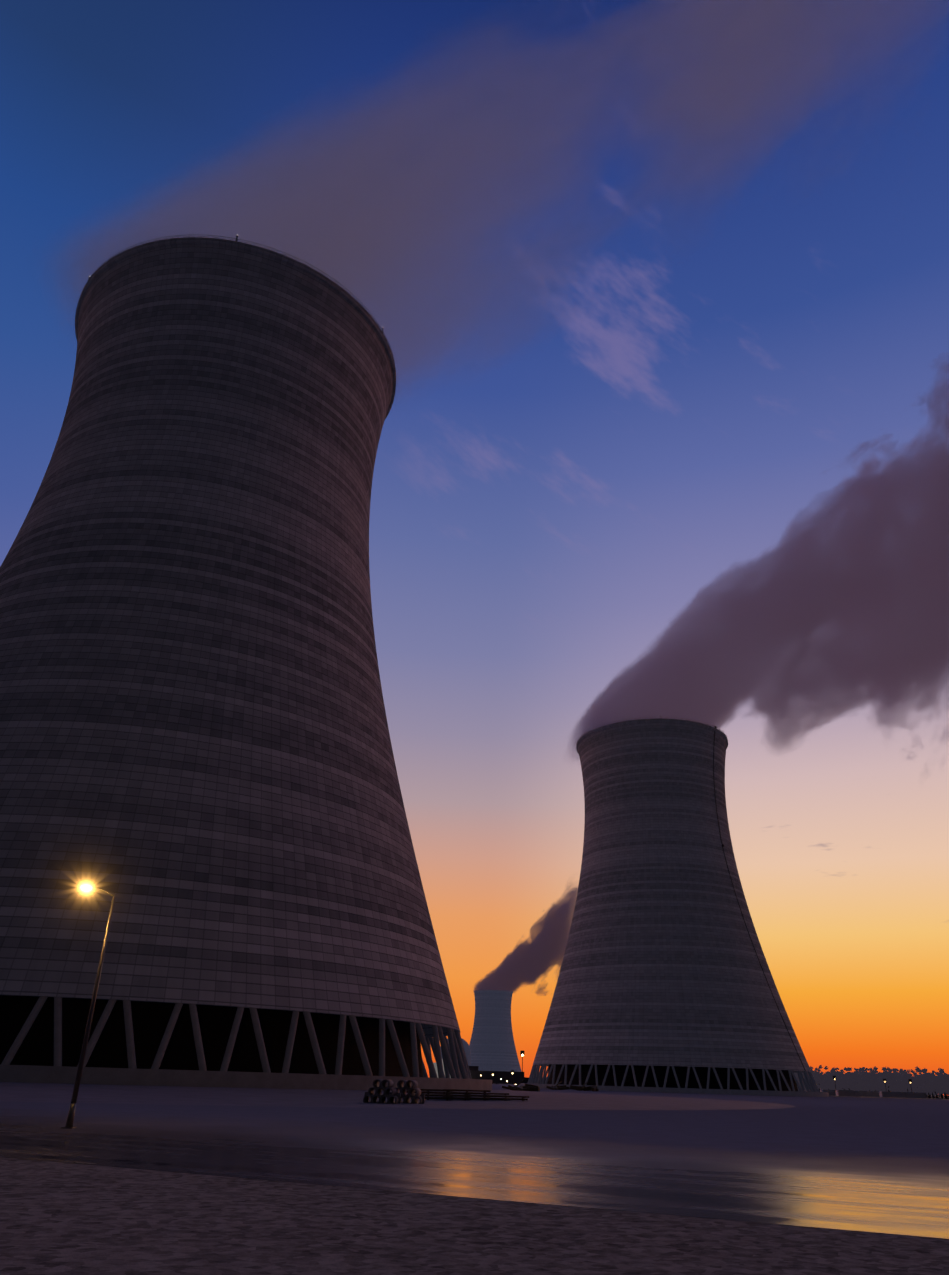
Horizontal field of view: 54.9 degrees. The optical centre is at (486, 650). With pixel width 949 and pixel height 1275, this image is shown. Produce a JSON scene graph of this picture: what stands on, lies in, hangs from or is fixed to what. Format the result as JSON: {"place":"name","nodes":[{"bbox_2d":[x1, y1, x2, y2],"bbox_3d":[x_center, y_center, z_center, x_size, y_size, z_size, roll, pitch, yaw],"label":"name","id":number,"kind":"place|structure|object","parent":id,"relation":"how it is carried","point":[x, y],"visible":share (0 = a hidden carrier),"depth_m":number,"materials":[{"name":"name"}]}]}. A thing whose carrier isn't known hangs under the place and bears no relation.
{"place":"outdoors","nodes":[
{"label":"outdoors","id":0,"kind":"place"},
{"bbox_2d":[433,1059,450,1077],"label":"auxiliary building","id":1,"kind":"structure","parent":0,"point":[435,1065],"depth_m":1257.60,"materials":[{"name":"grey concrete"}]},
{"bbox_2d":[440,1038,470,1065],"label":"containment dome","id":2,"kind":"structure","parent":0,"point":[466,1046],"depth_m":1361.70,"materials":[{"name":"concrete"}]},
{"bbox_2d":[0,1083,948,1274],"bbox_3d":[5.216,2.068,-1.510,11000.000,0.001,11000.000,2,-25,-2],"label":"ground","id":3,"kind":"structure","parent":0,"point":[59,1218],"depth_m":15.45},
{"bbox_2d":[0,1084,948,1238],"bbox_3d":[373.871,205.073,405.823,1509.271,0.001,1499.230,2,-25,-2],"label":"river","id":4,"kind":"structure","parent":3,"relation":"on","point":[876,1165],"depth_m":34.15,"materials":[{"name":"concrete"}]},
{"bbox_2d":[61,884,115,1128],"bbox_3d":[-19.016,16.300,42.435,2.148,10.507,0.692,18,-30,-31],"label":"street lamp","id":5,"kind":"object","parent":4,"relation":"on","point":[70,1117],"visible":1,"depth_m":42.34,"materials":[{"name":"silver metal"}]},
{"bbox_2d":[0,1082,794,1109],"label":"tower pad","id":6,"kind":"object","parent":4,"relation":"on","point":[89,1093],"depth_m":100.96,"materials":[{"name":"concrete"}]},
{"bbox_2d":[0,235,491,1090],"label":"cooling tower","id":7,"kind":"structure","parent":6,"relation":"on","point":[198,775],"depth_m":172.09,"materials":[{"name":"concrete"}]},
{"bbox_2d":[363,1079,400,1103],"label":"pipe stack","id":8,"kind":"object","parent":6,"relation":"on","point":[378,1089],"visible":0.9,"depth_m":91.52,"materials":[{"name":"concrete"}]},
{"bbox_2d":[390,1080,424,1103],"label":"pipe stack","id":9,"kind":"object","parent":6,"relation":"on","point":[405,1096],"visible":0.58,"depth_m":93.67,"materials":[{"name":"concrete"}]},
{"bbox_2d":[406,1089,452,1100],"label":"timber stack","id":10,"kind":"object","parent":6,"relation":"on","point":[427,1093],"visible":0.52,"depth_m":104.71,"materials":[{"name":"brown wood"}]},
{"bbox_2d":[423,1091,470,1100],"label":"timber stack","id":11,"kind":"object","parent":6,"relation":"on","point":[463,1099],"visible":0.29,"depth_m":107.39,"materials":[{"name":"brown wood"}]},
{"bbox_2d":[445,1089,490,1099],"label":"timber stack","id":12,"kind":"object","parent":6,"relation":"on","point":[484,1095],"visible":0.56,"depth_m":110.52,"materials":[{"name":"brown wood"}]},
{"bbox_2d":[469,1092,510,1100],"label":"timber stack","id":13,"kind":"object","parent":6,"relation":"on","point":[499,1094],"visible":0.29,"depth_m":112.09,"materials":[{"name":"brown wood"}]},
{"bbox_2d":[486,1095,528,1100],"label":"timber stack","id":14,"kind":"object","parent":6,"relation":"on","point":[520,1098],"visible":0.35,"depth_m":113.69,"materials":[{"name":"brown wood"}]},
{"bbox_2d":[502,1079,539,1091],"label":"site clutter","id":15,"kind":"object","parent":6,"relation":"on","point":[528,1087],"visible":0.83,"depth_m":269.77,"materials":[{"name":"brown paint"}]},
{"bbox_2d":[546,1081,569,1089],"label":"site clutter","id":16,"kind":"object","parent":4,"relation":"on","point":[561,1087],"visible":0.94,"depth_m":377.33,"materials":[{"name":"brown paint"}]},
{"bbox_2d":[570,1082,598,1090],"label":"site clutter","id":17,"kind":"object","parent":4,"relation":"on","point":[586,1088],"visible":0.94,"depth_m":357.23,"materials":[{"name":"brown paint"}]},
{"bbox_2d":[519,715,828,1096],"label":"cooling tower","id":18,"kind":"structure","parent":4,"relation":"on","point":[665,983],"depth_m":458.33,"materials":[{"name":"concrete"}]},
{"bbox_2d":[469,990,521,1071],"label":"cooling tower","id":19,"kind":"structure","parent":3,"relation":"on","point":[492,1046],"depth_m":1723.54,"materials":[{"name":"concrete"}]},
{"bbox_2d":[480,1051,523,1084],"bbox_3d":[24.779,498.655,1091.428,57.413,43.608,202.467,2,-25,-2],"label":"street lamps","id":20,"kind":"object","parent":3,"relation":"on","point":[521,1052],"visible":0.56,"depth_m":1176.01,"materials":[{"name":"grey metal"}]},
{"bbox_2d":[469,1066,546,1083],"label":"turbine hall","id":21,"kind":"structure","parent":3,"relation":"on","point":[494,1078],"depth_m":1296.10,"materials":[{"name":"black"}]},
{"bbox_2d":[0,0,948,1094],"label":"sky","id":22,"kind":"structure","parent":0,"point":[658,290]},
{"bbox_2d":[829,1095,948,1099],"bbox_3d":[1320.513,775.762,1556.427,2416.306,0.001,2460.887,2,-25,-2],"label":"verge grass","id":23,"kind":"structure","parent":0,"point":[939,1098],"depth_m":534.19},
{"bbox_2d":[813,1067,829,1091],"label":"tree","id":24,"kind":"object","parent":23,"relation":"on","point":[818,1076],"visible":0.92,"depth_m":672.62,"materials":[{"name":"brown plant"}]},
{"bbox_2d":[818,1065,830,1088],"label":"tree","id":25,"kind":"object","parent":23,"relation":"on","point":[820,1067],"visible":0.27,"depth_m":676.77,"materials":[{"name":"brown plant"}]},
{"bbox_2d":[820,1066,839,1089],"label":"tree","id":26,"kind":"object","parent":23,"relation":"on","point":[832,1082],"visible":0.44,"depth_m":673.61,"materials":[{"name":"brown plant"}]},
{"bbox_2d":[832,1071,840,1085],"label":"tree","id":27,"kind":"object","parent":23,"relation":"on","point":[836,1075],"visible":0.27,"depth_m":679.13,"materials":[{"name":"brown plant"}]},
{"bbox_2d":[836,1069,844,1089],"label":"tree","id":28,"kind":"object","parent":23,"relation":"on","point":[840,1075],"visible":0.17,"depth_m":674.55,"materials":[{"name":"brown plant"}]},
{"bbox_2d":[840,1072,857,1089],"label":"tree","id":29,"kind":"object","parent":23,"relation":"on","point":[851,1083],"visible":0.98,"depth_m":661.11,"materials":[{"name":"brown plant"}]},
{"bbox_2d":[840,1067,862,1087],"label":"tree","id":30,"kind":"object","parent":23,"relation":"on","point":[850,1075],"visible":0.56,"depth_m":665.65,"materials":[{"name":"brown plant"}]},
{"bbox_2d":[857,1068,871,1090],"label":"tree","id":31,"kind":"object","parent":23,"relation":"on","point":[863,1076],"visible":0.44,"depth_m":661.09,"materials":[{"name":"brown plant"}]},
{"bbox_2d":[833,1076,911,1091],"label":"street lamps","id":32,"kind":"object","parent":23,"relation":"on","point":[909,1080],"visible":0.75,"depth_m":588.67,"materials":[{"name":"black metal"}]},
{"bbox_2d":[820,1090,925,1097],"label":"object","id":33,"kind":"object","parent":23,"relation":"on","point":[876,1094],"visible":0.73,"depth_m":579.03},
{"bbox_2d":[864,1069,881,1090],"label":"tree","id":34,"kind":"object","parent":23,"relation":"on","point":[874,1076],"visible":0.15,"depth_m":659.07,"materials":[{"name":"brown plant"}]},
{"bbox_2d":[862,1066,888,1090],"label":"tree","id":35,"kind":"object","parent":23,"relation":"on","point":[871,1085],"visible":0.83,"depth_m":652.22,"materials":[{"name":"brown plant"}]},
{"bbox_2d":[878,1067,897,1091],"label":"tree","id":36,"kind":"object","parent":23,"relation":"on","point":[892,1087],"visible":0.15,"depth_m":652.14,"materials":[{"name":"brown plant"}]},
{"bbox_2d":[877,1067,900,1091],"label":"tree","id":37,"kind":"object","parent":23,"relation":"on","point":[890,1078],"visible":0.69,"depth_m":647.45,"materials":[{"name":"brown plant"}]},
{"bbox_2d":[894,1068,903,1077],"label":"tree","id":38,"kind":"object","parent":23,"relation":"on","point":[897,1072],"visible":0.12,"depth_m":672.40,"materials":[{"name":"brown plant"}]},
{"bbox_2d":[900,1070,917,1091],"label":"tree","id":39,"kind":"object","parent":23,"relation":"on","point":[905,1076],"visible":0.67,"depth_m":646.25,"materials":[{"name":"brown plant"}]},
{"bbox_2d":[908,1066,928,1092],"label":"tree","id":40,"kind":"object","parent":23,"relation":"on","point":[918,1088],"visible":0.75,"depth_m":640.87,"materials":[{"name":"brown plant"}]},
{"bbox_2d":[913,1073,927,1092],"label":"tree","id":41,"kind":"object","parent":23,"relation":"on","point":[918,1083],"visible":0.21,"depth_m":643.34,"materials":[{"name":"brown plant"}]},
{"bbox_2d":[920,1068,935,1097],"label":"tree","id":42,"kind":"object","parent":23,"relation":"on","point":[927,1077],"visible":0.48,"depth_m":646.22,"materials":[{"name":"brown plant"}]},
{"bbox_2d":[931,1072,945,1097],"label":"tree","id":43,"kind":"object","parent":23,"relation":"on","point":[938,1078],"visible":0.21,"depth_m":643.79,"materials":[{"name":"brown plant"}]},
{"bbox_2d":[935,1070,948,1098],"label":"tree","id":44,"kind":"object","parent":23,"relation":"on","point":[942,1079],"visible":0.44,"depth_m":637.53,"materials":[{"name":"brown plant"}]},
{"bbox_2d":[941,1076,948,1094],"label":"tree","id":45,"kind":"object","parent":23,"relation":"on","point":[946,1089],"visible":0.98,"depth_m":625.67,"materials":[{"name":"brown plant"}]}
]}

